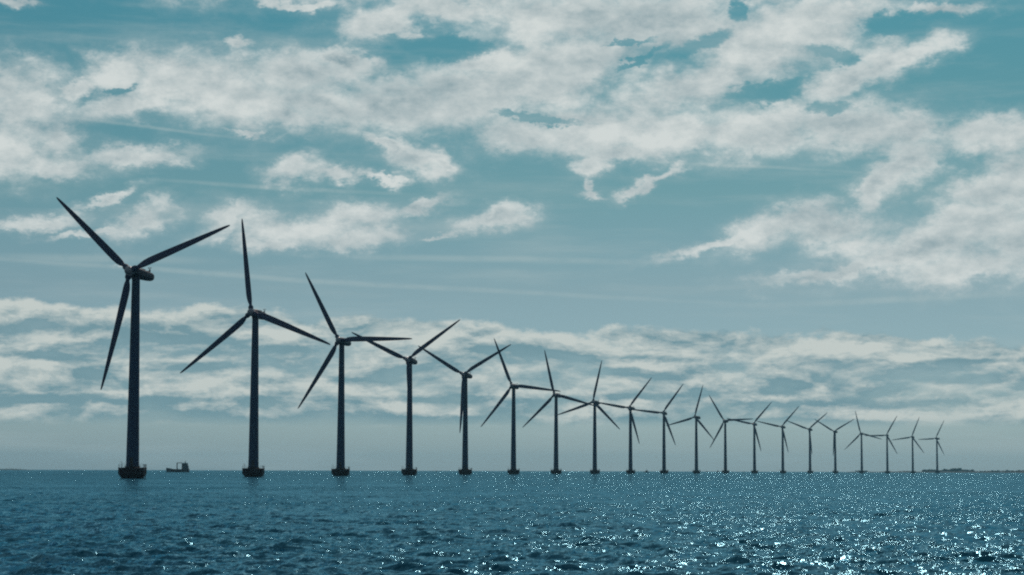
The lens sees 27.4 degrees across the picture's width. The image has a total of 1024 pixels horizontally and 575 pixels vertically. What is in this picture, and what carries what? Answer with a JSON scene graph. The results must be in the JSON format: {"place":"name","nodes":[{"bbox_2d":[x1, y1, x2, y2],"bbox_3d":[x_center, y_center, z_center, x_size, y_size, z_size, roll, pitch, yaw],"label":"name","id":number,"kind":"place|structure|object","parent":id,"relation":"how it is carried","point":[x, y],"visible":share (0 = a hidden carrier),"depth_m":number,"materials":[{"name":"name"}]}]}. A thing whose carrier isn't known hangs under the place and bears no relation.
{"place":"outdoors","nodes":[
{"label":"outdoors","id":0,"kind":"place"},
{"bbox_2d":[0,470,1023,574],"bbox_3d":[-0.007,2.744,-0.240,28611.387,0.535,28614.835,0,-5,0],"label":"sea","id":1,"kind":"structure","parent":0,"point":[190,522],"depth_m":107.29,"materials":[{"name":"liquid"}]},
{"bbox_2d":[56,197,229,478],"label":"wind turbine","id":2,"kind":"object","parent":1,"relation":"in","point":[132,468],"visible":0.99,"depth_m":651.62,"materials":[{"name":"metal"}]},
{"bbox_2d":[166,462,188,471],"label":"work boat","id":3,"kind":"object","parent":1,"relation":"on","point":[185,467],"visible":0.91,"depth_m":2339.12,"materials":[{"name":"paint"}]},
{"bbox_2d":[180,219,330,476],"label":"wind turbine","id":4,"kind":"object","parent":1,"relation":"in","point":[252,469],"visible":0.99,"depth_m":822.38,"materials":[{"name":"metal"}]},
{"bbox_2d":[298,272,411,475],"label":"wind turbine","id":5,"kind":"object","parent":1,"relation":"in","point":[340,469],"visible":0.98,"depth_m":996.62,"materials":[{"name":"metal"}]},
{"bbox_2d":[352,320,459,474],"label":"wind turbine","id":6,"kind":"object","parent":1,"relation":"in","point":[409,469],"visible":0.91,"depth_m":1169.95,"materials":[{"name":"metal"}]},
{"bbox_2d":[419,344,510,474],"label":"wind turbine","id":7,"kind":"object","parent":1,"relation":"in","point":[465,470],"visible":0.98,"depth_m":1348.81,"materials":[{"name":"metal"}]},
{"bbox_2d":[481,339,560,473],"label":"wind turbine","id":8,"kind":"object","parent":1,"relation":"in","point":[513,469],"visible":0.92,"depth_m":1526.70,"materials":[{"name":"metal"}]},
{"bbox_2d":[522,350,594,473],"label":"wind turbine","id":9,"kind":"object","parent":1,"relation":"in","point":[556,470],"visible":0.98,"depth_m":1703.78,"materials":[{"name":"metal"}]},
{"bbox_2d":[558,361,619,473],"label":"wind turbine","id":10,"kind":"object","parent":1,"relation":"in","point":[594,470],"visible":0.97,"depth_m":1879.96,"materials":[{"name":"metal"}]},
{"bbox_2d":[600,377,651,473],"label":"wind turbine","id":11,"kind":"object","parent":1,"relation":"in","point":[630,470],"visible":0.98,"depth_m":2052.06,"materials":[{"name":"metal"}]},
{"bbox_2d":[635,384,682,473],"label":"wind turbine","id":12,"kind":"object","parent":1,"relation":"in","point":[663,470],"visible":0.88,"depth_m":2224.97,"materials":[{"name":"metal"}]},
{"bbox_2d":[666,386,713,473],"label":"wind turbine","id":13,"kind":"object","parent":1,"relation":"in","point":[696,470],"visible":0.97,"depth_m":2397.53,"materials":[{"name":"metal"}]},
{"bbox_2d":[709,395,749,472],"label":"wind turbine","id":14,"kind":"object","parent":1,"relation":"in","point":[725,449],"visible":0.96,"depth_m":2569.19,"materials":[{"name":"metal"}]},
{"bbox_2d":[727,402,771,472],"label":"wind turbine","id":15,"kind":"object","parent":1,"relation":"in","point":[754,424],"visible":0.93,"depth_m":2738.43,"materials":[{"name":"metal"}]},
{"bbox_2d":[757,406,798,472],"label":"wind turbine","id":16,"kind":"object","parent":1,"relation":"in","point":[782,470],"visible":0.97,"depth_m":2907.48,"materials":[{"name":"metal"}]},
{"bbox_2d":[788,412,827,472],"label":"wind turbine","id":17,"kind":"object","parent":1,"relation":"in","point":[810,449],"visible":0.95,"depth_m":3073.86,"materials":[{"name":"metal"}]},
{"bbox_2d":[816,419,853,472],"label":"wind turbine","id":18,"kind":"object","parent":1,"relation":"in","point":[834,450],"visible":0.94,"depth_m":3238.95,"materials":[{"name":"metal"}]},
{"bbox_2d":[844,411,880,472],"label":"wind turbine","id":19,"kind":"object","parent":1,"relation":"in","point":[862,471],"visible":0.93,"depth_m":3402.43,"materials":[{"name":"metal"}]},
{"bbox_2d":[865,416,896,472],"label":"wind turbine","id":20,"kind":"object","parent":1,"relation":"in","point":[887,466],"visible":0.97,"depth_m":3563.60,"materials":[{"name":"metal"}]},
{"bbox_2d":[893,418,923,472],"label":"wind turbine","id":21,"kind":"object","parent":1,"relation":"in","point":[912,437],"visible":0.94,"depth_m":3725.45,"materials":[{"name":"metal"}]},
{"bbox_2d":[918,421,943,472],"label":"wind turbine","id":22,"kind":"object","parent":1,"relation":"in","point":[937,444],"visible":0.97,"depth_m":3887.12,"materials":[{"name":"metal"}]},
{"bbox_2d":[0,0,1023,471],"label":"sky","id":23,"kind":"structure","parent":0,"point":[815,206],"materials":[{"name":"blue"}]},
{"bbox_2d":[883,471,1023,472],"bbox_3d":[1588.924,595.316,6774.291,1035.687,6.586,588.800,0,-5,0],"label":"shore","id":24,"kind":"structure","parent":0,"point":[957,472],"depth_m":6644.84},
{"bbox_2d":[855,468,1023,471],"bbox_3d":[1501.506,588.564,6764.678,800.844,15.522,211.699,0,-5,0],"label":"wood","id":25,"kind":"object","parent":24,"relation":"on","point":[951,470],"visible":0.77,"depth_m":6765.83,"materials":[{"name":"green plant"}]}
]}

